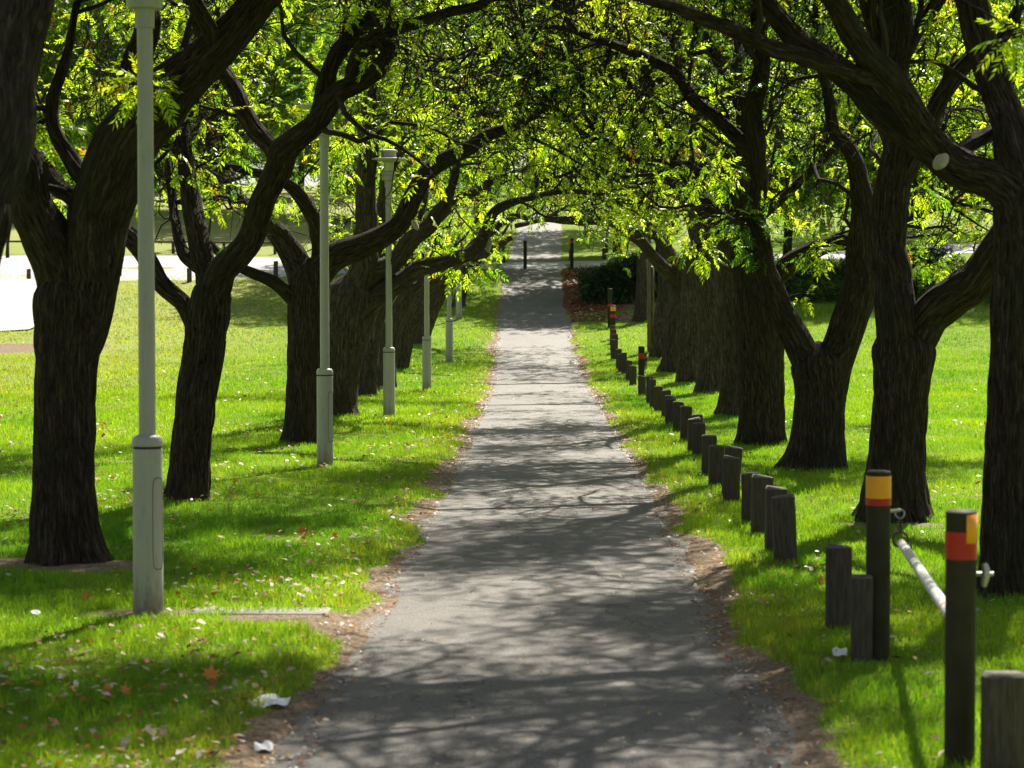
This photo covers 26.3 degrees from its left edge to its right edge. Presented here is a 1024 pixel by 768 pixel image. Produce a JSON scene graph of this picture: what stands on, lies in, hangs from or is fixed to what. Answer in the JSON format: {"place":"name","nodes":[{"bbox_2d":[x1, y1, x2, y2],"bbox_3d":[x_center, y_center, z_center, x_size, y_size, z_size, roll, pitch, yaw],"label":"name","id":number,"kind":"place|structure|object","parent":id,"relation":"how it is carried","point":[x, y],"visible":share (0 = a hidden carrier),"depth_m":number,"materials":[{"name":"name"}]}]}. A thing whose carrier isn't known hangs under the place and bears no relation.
{"place":"outdoors","nodes":[
{"label":"outdoors","id":0,"kind":"place"},
{"bbox_2d":[0,279,36,330],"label":"forecourt","id":1,"kind":"structure","parent":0,"point":[13,291],"depth_m":77.78,"materials":[{"name":"concrete"}]},
{"bbox_2d":[0,244,978,280],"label":"cross road","id":2,"kind":"structure","parent":0,"point":[16,265],"depth_m":89.62,"materials":[{"name":"asphalt"}]},
{"bbox_2d":[0,185,1023,767],"bbox_3d":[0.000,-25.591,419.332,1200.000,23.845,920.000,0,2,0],"label":"ground","id":3,"kind":"structure","parent":0,"point":[804,725],"depth_m":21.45,"materials":[{"name":"plant"}]},
{"bbox_2d":[5,232,10,257],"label":"young tree","id":4,"kind":"object","parent":3,"relation":"on","point":[7,255],"visible":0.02,"depth_m":93.78,"materials":[{"name":"brown plant"}]},
{"bbox_2d":[0,0,54,263],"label":"avenue tree","id":5,"kind":"object","parent":3,"relation":"on","point":[24,26],"visible":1,"depth_m":12.36,"materials":[{"name":"brown plant"}]},
{"bbox_2d":[27,268,30,278],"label":"timber bollard","id":6,"kind":"object","parent":3,"relation":"on","point":[28,273],"visible":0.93,"depth_m":84.76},
{"bbox_2d":[31,609,39,614],"bbox_3d":[-3.178,1.524,14.650,0.060,0.033,0.068,-1,2,-21],"label":"paper scrap","id":7,"kind":"object","parent":3,"relation":"on","point":[35,612],"visible":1,"depth_m":14.65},
{"bbox_2d":[35,0,128,172],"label":"broadleaf tree","id":8,"kind":"object","parent":3,"relation":"on","point":[52,36],"visible":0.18,"depth_m":129.34,"materials":[{"name":"green plant"}]},
{"bbox_2d":[82,590,90,599],"bbox_3d":[-2.980,1.494,15.347,0.077,0.108,0.016,12,-30,-23],"label":"maple leaf","id":9,"kind":"object","parent":3,"relation":"on","point":[84,595],"visible":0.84,"depth_m":15.35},
{"bbox_2d":[102,682,111,698],"bbox_3d":[-2.176,1.656,11.796,0.085,0.120,0.018,-25,-31,27],"label":"maple leaf","id":10,"kind":"object","parent":3,"relation":"on","point":[107,686],"visible":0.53,"depth_m":11.81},
{"bbox_2d":[120,682,131,694],"bbox_3d":[-2.075,1.656,11.795,0.017,0.120,0.085,-29,-34,33],"label":"maple leaf","id":11,"kind":"object","parent":3,"relation":"on","point":[124,688],"visible":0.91,"depth_m":11.80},
{"bbox_2d":[37,0,224,180],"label":"broadleaf tree","id":12,"kind":"object","parent":3,"relation":"on","point":[93,128],"visible":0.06,"depth_m":132.44,"materials":[{"name":"green plant"}]},
{"bbox_2d":[126,0,163,614],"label":"lamp post","id":13,"kind":"object","parent":3,"relation":"on","point":[147,465],"visible":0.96,"depth_m":14.74,"materials":[{"name":"metal"}]},
{"bbox_2d":[152,477,162,569],"bbox_3d":[-2.382,0.940,14.784,0.014,0.624,0.094,2,3,35],"label":"service door","id":14,"kind":"structure","parent":13,"relation":"in","point":[157,477],"depth_m":14.82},
{"bbox_2d":[13,0,282,565],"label":"avenue tree","id":15,"kind":"object","parent":3,"relation":"on","point":[76,259],"visible":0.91,"depth_m":17.34,"materials":[{"name":"brown plant"}]},
{"bbox_2d":[187,268,191,282],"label":"timber bollard","id":16,"kind":"object","parent":3,"relation":"on","point":[189,274],"visible":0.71,"depth_m":83.83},
{"bbox_2d":[67,0,341,208],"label":"broadleaf tree","id":17,"kind":"object","parent":3,"relation":"on","point":[120,52],"visible":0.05,"depth_m":128.11,"materials":[{"name":"green plant"}]},
{"bbox_2d":[202,664,220,678],"bbox_3d":[-1.681,1.630,12.268,0.110,0.156,0.022,5,-37,-12],"label":"maple leaf","id":18,"kind":"object","parent":3,"relation":"on","point":[210,672],"visible":0.86,"depth_m":12.28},
{"bbox_2d":[176,172,250,236],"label":"young tree","id":19,"kind":"object","parent":3,"relation":"on","point":[210,220],"visible":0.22,"depth_m":99.77,"materials":[{"name":"green plant"}]},
{"bbox_2d":[155,241,276,253],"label":"rail fence","id":20,"kind":"object","parent":3,"relation":"on","point":[224,243],"visible":0.22,"depth_m":96.31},
{"bbox_2d":[160,0,354,212],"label":"broadleaf tree","id":21,"kind":"object","parent":3,"relation":"on","point":[275,130],"visible":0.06,"depth_m":124.09,"materials":[{"name":"green plant"}]},
{"bbox_2d":[188,607,330,614],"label":"concrete slab","id":22,"kind":"structure","parent":3,"relation":"on","point":[320,611],"depth_m":14.81,"materials":[{"name":"concrete"}]},
{"bbox_2d":[254,740,272,750],"bbox_3d":[-1.206,1.758,10.659,0.090,0.038,0.109,0,2,-8],"label":"paper scrap","id":23,"kind":"object","parent":3,"relation":"on","point":[265,744],"visible":1,"depth_m":10.66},
{"bbox_2d":[249,693,290,707],"bbox_3d":[-1.292,1.692,11.697,0.200,0.048,0.224,1,2,15],"label":"paper scrap","id":24,"kind":"object","parent":3,"relation":"on","point":[279,701],"visible":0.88,"depth_m":11.69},
{"bbox_2d":[273,261,277,276],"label":"timber bollard","id":25,"kind":"object","parent":3,"relation":"on","point":[275,268],"visible":0.79,"depth_m":85.26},
{"bbox_2d":[298,525,308,534],"bbox_3d":[-1.840,1.307,19.355,0.110,0.156,0.022,6,-31,-6],"label":"maple leaf","id":26,"kind":"object","parent":3,"relation":"on","point":[302,529],"visible":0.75,"depth_m":19.37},
{"bbox_2d":[36,0,594,501],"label":"avenue tree","id":27,"kind":"object","parent":3,"relation":"on","point":[204,310],"visible":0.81,"depth_m":22.28,"materials":[{"name":"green plant"}]},
{"bbox_2d":[297,93,350,465],"bbox_3d":[-2.308,-1.232,27.025,0.670,4.690,0.670,0,2,0],"label":"lamp post","id":28,"kind":"object","parent":3,"relation":"on","point":[324,372],"visible":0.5,"depth_m":26.99,"materials":[{"name":"metal"}]},
{"bbox_2d":[248,0,476,196],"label":"broadleaf tree","id":29,"kind":"object","parent":3,"relation":"on","point":[295,70],"visible":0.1,"depth_m":118.08,"materials":[{"name":"green plant"}]},
{"bbox_2d":[372,149,407,417],"bbox_3d":[-2.112,-1.671,37.644,0.670,4.690,0.670,0,2,0],"label":"lamp post","id":30,"kind":"object","parent":3,"relation":"on","point":[388,158],"visible":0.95,"depth_m":37.60,"materials":[{"name":"metal"}]},
{"bbox_2d":[37,0,748,444],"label":"avenue tree","id":31,"kind":"object","parent":3,"relation":"on","point":[299,292],"visible":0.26,"depth_m":31.21,"materials":[{"name":"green plant"}]},
{"bbox_2d":[278,0,532,258],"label":"broadleaf tree","id":32,"kind":"object","parent":3,"relation":"on","point":[390,131],"visible":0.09,"depth_m":84.01,"materials":[{"name":"green plant"}]},
{"bbox_2d":[309,0,540,255],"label":"broadleaf tree","id":33,"kind":"object","parent":3,"relation":"on","point":[435,239],"depth_m":94.38,"materials":[{"name":"green plant"}]},
{"bbox_2d":[422,185,439,389],"bbox_3d":[-1.892,-2.101,48.700,0.670,4.690,0.670,0,2,0],"label":"lamp post","id":34,"kind":"object","parent":3,"relation":"on","point":[426,360],"visible":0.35,"depth_m":48.67,"materials":[{"name":"metal"}]},
{"bbox_2d":[445,195,454,361],"bbox_3d":[-1.716,-2.839,59.982,0.670,4.690,0.670,0,2,0],"label":"lamp post","id":35,"kind":"object","parent":3,"relation":"on","point":[449,338],"visible":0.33,"depth_m":59.96,"materials":[{"name":"metal"}]},
{"bbox_2d":[251,0,666,387],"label":"avenue tree","id":36,"kind":"object","parent":3,"relation":"on","point":[403,303],"visible":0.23,"depth_m":49.80,"materials":[{"name":"green plant"}]},
{"bbox_2d":[451,273,470,307],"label":"avenue tree","id":37,"kind":"object","parent":3,"relation":"on","point":[464,294],"visible":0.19,"depth_m":76.77,"materials":[{"name":"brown plant"}]},
{"bbox_2d":[455,182,467,319],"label":"lamp post","id":38,"kind":"object","parent":3,"relation":"on","point":[459,309],"visible":0.25,"depth_m":73.51,"materials":[{"name":"metal"}]},
{"bbox_2d":[391,8,545,232],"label":"broadleaf tree","id":39,"kind":"object","parent":3,"relation":"on","point":[509,151],"depth_m":97.61,"materials":[{"name":"green plant"}]},
{"bbox_2d":[302,0,652,395],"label":"avenue tree","id":40,"kind":"object","parent":3,"relation":"on","point":[367,383],"visible":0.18,"depth_m":45.79,"materials":[{"name":"green plant"}]},
{"bbox_2d":[330,24,626,343],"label":"avenue tree","id":41,"kind":"object","parent":3,"relation":"on","point":[435,307],"visible":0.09,"depth_m":65.72,"materials":[{"name":"green plant"}]},
{"bbox_2d":[397,203,566,368],"bbox_3d":[-0.950,-2.537,57.645,4.874,4.557,1.422,-1,2,-15],"label":"avenue tree","id":42,"kind":"object","parent":3,"relation":"on","point":[413,323],"visible":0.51,"depth_m":56.79,"materials":[{"name":"brown plant"}]},
{"bbox_2d":[502,246,504,262],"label":"timber bollard","id":43,"kind":"object","parent":3,"relation":"on","point":[503,260],"visible":0.47,"depth_m":90.99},
{"bbox_2d":[0,268,1023,767],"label":"fallen leaves","id":44,"kind":"object","parent":3,"relation":"on","point":[574,308],"visible":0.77,"depth_m":15.19,"materials":[{"name":"brown plant"}]},
{"bbox_2d":[523,240,526,268],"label":"gate post","id":45,"kind":"object","parent":3,"relation":"on","point":[524,254],"visible":0.89,"depth_m":88.03,"materials":[{"name":"green paint"}]},
{"bbox_2d":[262,215,796,767],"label":"footpath","id":46,"kind":"structure","parent":3,"relation":"on","point":[478,635],"depth_m":14.46,"materials":[{"name":"asphalt"}]},
{"bbox_2d":[36,0,1023,198],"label":"woodland","id":47,"kind":"object","parent":3,"relation":"on","point":[70,181],"visible":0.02,"depth_m":166.88,"materials":[{"name":"green plant"}]},
{"bbox_2d":[310,0,791,416],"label":"avenue tree","id":48,"kind":"object","parent":3,"relation":"on","point":[357,301],"visible":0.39,"depth_m":37.56,"materials":[{"name":"green plant"}]},
{"bbox_2d":[570,239,573,268],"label":"gate post","id":49,"kind":"object","parent":3,"relation":"on","point":[571,253],"visible":0.97,"depth_m":87.55,"materials":[{"name":"green paint"}]},
{"bbox_2d":[579,185,608,252],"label":"young tree","id":50,"kind":"object","parent":3,"relation":"on","point":[606,245],"visible":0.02,"depth_m":96.78,"materials":[{"name":"brown plant"}]},
{"bbox_2d":[528,2,677,253],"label":"broadleaf tree","id":51,"kind":"object","parent":3,"relation":"on","point":[614,242],"depth_m":96.66,"materials":[{"name":"green plant"}]},
{"bbox_2d":[602,247,605,258],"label":"timber bollard","id":52,"kind":"object","parent":3,"relation":"on","point":[603,253],"visible":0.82,"depth_m":92.89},
{"bbox_2d":[608,289,611,327],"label":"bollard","id":53,"kind":"object","parent":3,"relation":"on","point":[609,304],"visible":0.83,"depth_m":70.93,"materials":[{"name":"brown wood"}]},
{"bbox_2d":[574,249,651,304],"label":"hedge","id":54,"kind":"object","parent":3,"relation":"on","point":[595,283],"visible":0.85,"depth_m":77.83,"materials":[{"name":"green plant"}]},
{"bbox_2d":[610,339,615,358],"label":"timber bollard","id":55,"kind":"object","parent":3,"relation":"on","point":[613,348],"visible":0.79,"depth_m":61.24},
{"bbox_2d":[611,305,615,328],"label":"gate post","id":56,"kind":"object","parent":3,"relation":"on","point":[613,314],"visible":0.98,"depth_m":67.34,"materials":[{"name":"green paint"}]},
{"bbox_2d":[612,334,617,348],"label":"timber bollard","id":57,"kind":"object","parent":3,"relation":"on","point":[615,336],"visible":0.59,"depth_m":63.02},
{"bbox_2d":[514,174,718,372],"bbox_3d":[2.815,-2.826,55.374,5.733,5.436,2.341,0,2,0],"label":"avenue tree","id":58,"kind":"object","parent":3,"relation":"on","point":[671,274],"visible":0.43,"depth_m":55.68,"materials":[{"name":"brown plant"}]},
{"bbox_2d":[288,0,945,471],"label":"avenue tree","id":59,"kind":"object","parent":3,"relation":"on","point":[820,372],"visible":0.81,"depth_m":26.24,"materials":[{"name":"green plant"}]},
{"bbox_2d":[616,348,621,367],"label":"timber bollard","id":60,"kind":"object","parent":3,"relation":"on","point":[618,351],"visible":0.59,"depth_m":56.99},
{"bbox_2d":[618,354,620,371],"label":"timber bollard","id":61,"kind":"object","parent":3,"relation":"on","point":[619,362],"visible":0.45,"depth_m":55.94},
{"bbox_2d":[621,352,626,373],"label":"timber bollard","id":62,"kind":"object","parent":3,"relation":"on","point":[623,361],"visible":0.69,"depth_m":55.17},
{"bbox_2d":[626,360,631,380],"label":"timber bollard","id":63,"kind":"object","parent":3,"relation":"on","point":[628,363],"visible":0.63,"depth_m":52.49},
{"bbox_2d":[629,365,636,384],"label":"timber bollard","id":64,"kind":"object","parent":3,"relation":"on","point":[632,374],"visible":0.86,"depth_m":50.89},
{"bbox_2d":[419,10,850,393],"bbox_3d":[2.441,-4.598,47.183,8.118,9.873,8.687,-1,2,-24],"label":"avenue tree","id":65,"kind":"object","parent":3,"relation":"on","point":[708,377],"visible":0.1,"depth_m":46.75,"materials":[{"name":"brown plant"}]},
{"bbox_2d":[632,252,646,321],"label":"avenue tree","id":66,"kind":"object","parent":3,"relation":"on","point":[640,312],"visible":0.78,"depth_m":72.77,"materials":[{"name":"brown plant"}]},
{"bbox_2d":[638,375,645,396],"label":"timber bollard","id":67,"kind":"object","parent":3,"relation":"on","point":[641,385],"visible":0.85,"depth_m":45.51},
{"bbox_2d":[638,346,646,375],"bbox_3d":[2.756,-0.210,46.437,0.186,1.183,0.141,1,2,27],"label":"gate post","id":68,"kind":"object","parent":3,"relation":"on","point":[642,360],"visible":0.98,"depth_m":46.38,"materials":[{"name":"green paint"}]},
{"bbox_2d":[646,376,652,403],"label":"timber bollard","id":69,"kind":"object","parent":3,"relation":"on","point":[647,387],"visible":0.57,"depth_m":41.96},
{"bbox_2d":[647,238,653,351],"bbox_3d":[4.012,-3.139,63.433,0.201,4.629,0.140,0,2,0],"label":"timber pole","id":70,"kind":"object","parent":3,"relation":"on","point":[650,295],"visible":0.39,"depth_m":63.42,"materials":[{"name":"wood"}]},
{"bbox_2d":[487,0,817,281],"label":"broadleaf tree","id":71,"kind":"object","parent":3,"relation":"on","point":[656,248],"visible":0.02,"depth_m":82.92,"materials":[{"name":"green plant"}]},
{"bbox_2d":[649,378,655,407],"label":"timber bollard","id":72,"kind":"object","parent":3,"relation":"on","point":[652,383],"visible":0.64,"depth_m":40.47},
{"bbox_2d":[443,15,863,357],"bbox_3d":[4.521,-6.056,62.401,11.236,10.847,9.792,-1,3,-32],"label":"avenue tree","id":73,"kind":"object","parent":3,"relation":"on","point":[659,324],"visible":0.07,"depth_m":61.78,"materials":[{"name":"green plant"}]},
{"bbox_2d":[654,386,662,412],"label":"timber bollard","id":74,"kind":"object","parent":3,"relation":"on","point":[657,397],"visible":0.63,"depth_m":39.10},
{"bbox_2d":[661,389,670,416],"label":"timber bollard","id":75,"kind":"object","parent":3,"relation":"on","point":[664,393],"visible":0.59,"depth_m":37.62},
{"bbox_2d":[665,395,674,419],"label":"timber bollard","id":76,"kind":"object","parent":3,"relation":"on","point":[667,396],"visible":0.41,"depth_m":36.47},
{"bbox_2d":[665,397,675,424],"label":"timber bollard","id":77,"kind":"object","parent":3,"relation":"on","point":[669,408],"visible":0.6,"depth_m":35.28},
{"bbox_2d":[673,401,683,431],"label":"timber bollard","id":78,"kind":"object","parent":3,"relation":"on","point":[676,414],"visible":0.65,"depth_m":33.67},
{"bbox_2d":[680,405,691,440],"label":"timber bollard","id":79,"kind":"object","parent":3,"relation":"on","point":[685,413],"visible":0.66,"depth_m":31.55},
{"bbox_2d":[675,241,699,382],"bbox_3d":[4.823,-2.032,52.663,1.003,4.199,2.699,1,3,34],"label":"avenue tree","id":80,"kind":"object","parent":3,"relation":"on","point":[688,352],"visible":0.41,"depth_m":51.73,"materials":[{"name":"brown plant"}]},
{"bbox_2d":[354,0,1023,444],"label":"avenue tree","id":81,"kind":"object","parent":3,"relation":"on","point":[760,378],"visible":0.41,"depth_m":30.34,"materials":[{"name":"green plant"}]},
{"bbox_2d":[360,0,1023,599],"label":"avenue tree","id":82,"kind":"object","parent":3,"relation":"on","point":[876,86],"visible":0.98,"depth_m":15.48,"materials":[{"name":"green plant"}]},
{"bbox_2d":[687,417,700,450],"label":"timber bollard","id":83,"kind":"object","parent":3,"relation":"on","point":[691,421],"visible":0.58,"depth_m":29.67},
{"bbox_2d":[691,414,702,421],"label":"timber bollard","id":84,"kind":"object","parent":3,"relation":"on","point":[697,415],"visible":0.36,"depth_m":30.51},
{"bbox_2d":[692,422,705,455],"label":"timber bollard","id":85,"kind":"object","parent":3,"relation":"on","point":[698,430],"visible":0.69,"depth_m":28.88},
{"bbox_2d":[432,0,976,416],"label":"avenue tree","id":86,"kind":"object","parent":3,"relation":"on","point":[728,401],"visible":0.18,"depth_m":37.76,"materials":[{"name":"green plant"}]},
{"bbox_2d":[701,434,716,475],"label":"timber bollard","id":87,"kind":"object","parent":3,"relation":"on","point":[709,439],"visible":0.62,"depth_m":25.74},
{"bbox_2d":[708,445,723,485],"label":"timber bollard","id":88,"kind":"object","parent":3,"relation":"on","point":[715,462],"visible":0.77,"depth_m":24.46,"materials":[{"name":"wood"}]},
{"bbox_2d":[723,455,739,501],"bbox_3d":[2.264,1.045,22.629,0.176,0.625,0.099,0,2,9],"label":"timber bollard","id":89,"kind":"object","parent":3,"relation":"on","point":[731,477],"visible":0.84,"depth_m":22.58,"materials":[{"name":"wood"}]},
{"bbox_2d":[721,445,742,492],"bbox_3d":[2.344,0.990,23.418,0.187,0.670,0.105,5,2,9],"label":"timber bollard","id":90,"kind":"object","parent":3,"relation":"on","point":[733,451],"visible":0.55,"depth_m":23.36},
{"bbox_2d":[626,9,850,199],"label":"broadleaf tree","id":91,"kind":"object","parent":3,"relation":"on","point":[775,127],"depth_m":85.58,"materials":[{"name":"green plant"}]},
{"bbox_2d":[741,472,758,522],"bbox_3d":[2.224,1.135,20.498,0.166,0.626,0.094,0,3,7],"label":"timber bollard","id":92,"kind":"object","parent":3,"relation":"on","point":[746,496],"visible":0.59,"depth_m":20.45,"materials":[{"name":"wood"}]},
{"bbox_2d":[750,474,772,533],"bbox_3d":[2.221,1.143,19.518,0.187,0.692,0.103,0,4,-9],"label":"timber bollard","id":93,"kind":"object","parent":3,"relation":"on","point":[759,483],"visible":0.63,"depth_m":19.46,"materials":[{"name":"wood"}]},
{"bbox_2d":[764,485,786,551],"bbox_3d":[2.189,1.192,18.220,0.178,0.702,0.100,0,3,-4],"label":"timber bollard","id":94,"kind":"object","parent":3,"relation":"on","point":[771,491],"visible":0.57,"depth_m":18.17,"materials":[{"name":"wood"}]},
{"bbox_2d":[771,493,797,563],"bbox_3d":[2.168,1.224,17.453,0.188,0.701,0.104,-3,1,4],"label":"timber bollard","id":95,"kind":"object","parent":3,"relation":"on","point":[784,527],"visible":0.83,"depth_m":17.40,"materials":[{"name":"wood"}]},
{"bbox_2d":[677,0,930,255],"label":"broadleaf tree","id":96,"kind":"object","parent":3,"relation":"on","point":[789,234],"visible":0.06,"depth_m":85.62,"materials":[{"name":"green plant"}]},
{"bbox_2d":[817,575,824,586],"bbox_3d":[2.258,1.450,16.020,0.085,0.120,0.017,12,-19,-28],"label":"maple leaf","id":97,"kind":"object","parent":3,"relation":"on","point":[820,579],"visible":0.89,"depth_m":16.02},
{"bbox_2d":[654,241,989,302],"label":"hedge","id":98,"kind":"object","parent":3,"relation":"on","point":[807,276],"visible":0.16,"depth_m":78.44,"materials":[{"name":"green plant"}]},
{"bbox_2d":[825,543,851,629],"bbox_3d":[2.098,1.373,14.099,0.164,0.704,0.092,0,2,-3],"label":"timber bollard","id":99,"kind":"object","parent":3,"relation":"on","point":[838,566],"visible":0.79,"depth_m":14.05,"materials":[{"name":"wood"}]},
{"bbox_2d":[832,647,846,655],"bbox_3d":[1.938,1.582,12.985,0.085,0.037,0.164,0,2,8],"label":"paper scrap","id":100,"kind":"object","parent":3,"relation":"on","point":[836,651],"visible":1,"depth_m":12.98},
{"bbox_2d":[850,574,872,661],"bbox_3d":[2.061,1.453,12.936,0.130,0.662,0.075,0,2,-2],"label":"timber bollard","id":101,"kind":"object","parent":3,"relation":"on","point":[861,628],"visible":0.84,"depth_m":12.90,"materials":[{"name":"wood"}]},
{"bbox_2d":[768,0,979,237],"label":"broadleaf tree","id":102,"kind":"object","parent":3,"relation":"on","point":[839,207],"visible":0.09,"depth_m":85.42,"materials":[{"name":"green plant"}]},
{"bbox_2d":[866,470,904,660],"bbox_3d":[2.330,1.129,13.397,0.149,1.274,1.026,1,2,22],"label":"gate post","id":103,"kind":"object","parent":3,"relation":"on","point":[879,510],"visible":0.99,"depth_m":12.93,"materials":[{"name":"green paint"}]},
{"bbox_2d":[779,0,1023,523],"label":"avenue tree","id":104,"kind":"object","parent":3,"relation":"on","point":[909,331],"visible":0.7,"depth_m":20.65,"materials":[{"name":"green plant"}]},
{"bbox_2d":[835,0,1023,225],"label":"broadleaf tree","id":105,"kind":"object","parent":3,"relation":"on","point":[959,111],"visible":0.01,"depth_m":111.54,"materials":[{"name":"green plant"}]},
{"bbox_2d":[912,0,1023,235],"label":"broadleaf tree","id":106,"kind":"object","parent":3,"relation":"on","point":[1006,10],"visible":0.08,"depth_m":85.18,"materials":[{"name":"green plant"}]},
{"bbox_2d":[944,509,993,767],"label":"gate post","id":107,"kind":"object","parent":3,"relation":"on","point":[961,541],"visible":1,"depth_m":10.10,"materials":[{"name":"green paint"}]},
{"bbox_2d":[892,531,944,616],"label":"boom gate","id":108,"kind":"structure","parent":107,"relation":"attached to","point":[934,591],"depth_m":12.22,"materials":[{"name":"metal"}]},
{"bbox_2d":[980,670,1023,767],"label":"timber bollard","id":109,"kind":"object","parent":3,"relation":"on","point":[1002,723],"visible":1,"depth_m":9.87,"materials":[{"name":"wood"}]},
{"bbox_2d":[43,13,995,184],"label":"sky","id":110,"kind":"structure","parent":0,"point":[308,181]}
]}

